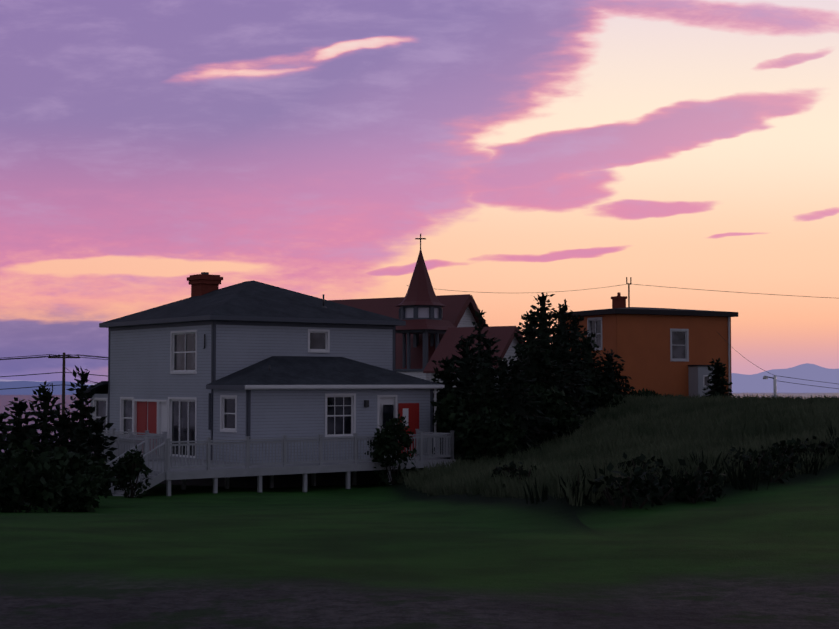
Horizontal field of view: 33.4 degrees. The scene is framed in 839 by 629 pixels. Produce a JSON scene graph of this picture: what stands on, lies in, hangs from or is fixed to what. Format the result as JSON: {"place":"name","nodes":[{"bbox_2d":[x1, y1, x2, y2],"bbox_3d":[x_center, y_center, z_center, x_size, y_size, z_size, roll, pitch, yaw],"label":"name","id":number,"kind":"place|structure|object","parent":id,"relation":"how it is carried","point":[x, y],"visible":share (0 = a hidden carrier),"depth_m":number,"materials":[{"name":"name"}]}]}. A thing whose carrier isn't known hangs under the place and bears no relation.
{"place":"outdoors","nodes":[
{"label":"outdoors","id":0,"kind":"place"},
{"bbox_2d":[0,381,89,394],"bbox_3d":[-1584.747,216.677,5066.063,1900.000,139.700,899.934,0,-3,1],"label":"mountains","id":1,"kind":"structure","parent":0,"point":[5,385],"depth_m":4907.90,"materials":[{"name":"stone"}]},
{"bbox_2d":[0,379,94,384],"bbox_3d":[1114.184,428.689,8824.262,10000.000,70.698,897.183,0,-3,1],"label":"hill","id":2,"kind":"structure","parent":0,"point":[38,381],"depth_m":8905.05,"materials":[{"name":"blue"}]},
{"bbox_2d":[0,407,838,628],"bbox_3d":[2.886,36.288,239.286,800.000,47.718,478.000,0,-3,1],"label":"terrain","id":3,"kind":"structure","parent":0,"point":[383,555],"depth_m":14.87,"materials":[{"name":"green plant"}]},
{"bbox_2d":[0,438,117,512],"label":"bushes","id":4,"kind":"object","parent":3,"relation":"on","point":[58,479],"visible":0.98,"depth_m":34.29,"materials":[{"name":"green plant"}]},
{"bbox_2d":[0,366,117,505],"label":"spruces","id":5,"kind":"object","parent":3,"relation":"on","point":[81,437],"visible":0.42,"depth_m":43.68,"materials":[{"name":"green plant"}]},
{"bbox_2d":[0,334,204,414],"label":"utility pole","id":6,"kind":"object","parent":3,"relation":"on","point":[63,372],"visible":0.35,"depth_m":100.12,"materials":[{"name":"brown wood"}]},
{"bbox_2d":[83,272,443,485],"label":"house","id":7,"kind":"structure","parent":3,"relation":"on","point":[268,361],"depth_m":53.67,"materials":[{"name":"wood"}]},
{"bbox_2d":[110,413,418,497],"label":"shrubs","id":8,"kind":"object","parent":3,"relation":"on","point":[127,468],"visible":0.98,"depth_m":49.51,"materials":[{"name":"green plant"}]},
{"bbox_2d":[93,428,455,496],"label":"deck","id":9,"kind":"structure","parent":3,"relation":"on","point":[259,476],"depth_m":48.67,"materials":[{"name":"wood"}]},
{"bbox_2d":[328,234,522,399],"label":"church","id":10,"kind":"structure","parent":3,"relation":"on","point":[435,328],"depth_m":76.21,"materials":[{"name":"red wood"}]},
{"bbox_2d":[431,292,635,460],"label":"spruce trees","id":11,"kind":"object","parent":3,"relation":"on","point":[558,364],"visible":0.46,"depth_m":57.65,"materials":[{"name":"green plant"}]},
{"bbox_2d":[430,373,670,462],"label":"shrubs","id":12,"kind":"object","parent":3,"relation":"on","point":[492,427],"visible":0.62,"depth_m":53.50,"materials":[{"name":"green plant"}]},
{"bbox_2d":[385,393,838,505],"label":"grassy mound","id":13,"kind":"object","parent":3,"relation":"on","point":[672,436],"depth_m":43.78,"materials":[{"name":"green plant"}]},
{"bbox_2d":[407,284,837,398],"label":"power lines","id":14,"kind":"object","parent":3,"relation":"on","point":[774,384],"visible":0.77,"depth_m":77.49,"materials":[{"name":"metal"}]},
{"bbox_2d":[551,277,737,397],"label":"orange house","id":15,"kind":"structure","parent":3,"relation":"on","point":[662,351],"depth_m":83.37,"materials":[{"name":"paint"}]},
{"bbox_2d":[491,422,838,509],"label":"bushes","id":16,"kind":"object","parent":3,"relation":"on","point":[654,490],"depth_m":27.23,"materials":[{"name":"green plant"}]},
{"bbox_2d":[700,358,732,397],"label":"tree","id":17,"kind":"object","parent":3,"relation":"on","point":[719,382],"visible":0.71,"depth_m":79.32,"materials":[{"name":"green plant"}]},
{"bbox_2d":[0,383,838,451],"bbox_3d":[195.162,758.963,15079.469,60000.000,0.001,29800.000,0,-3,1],"label":"sea","id":18,"kind":"structure","parent":0,"point":[4,399],"depth_m":3455.64,"materials":[{"name":"blue liquid"}]},
{"bbox_2d":[0,0,838,382],"label":"sky","id":19,"kind":"structure","parent":0,"point":[307,147],"materials":[{"name":"purple"}]},
{"bbox_2d":[731,363,838,392],"bbox_3d":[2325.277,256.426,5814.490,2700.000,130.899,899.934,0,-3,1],"label":"mountains","id":20,"kind":"structure","parent":0,"point":[756,383],"depth_m":5620.71,"materials":[{"name":"stone"}]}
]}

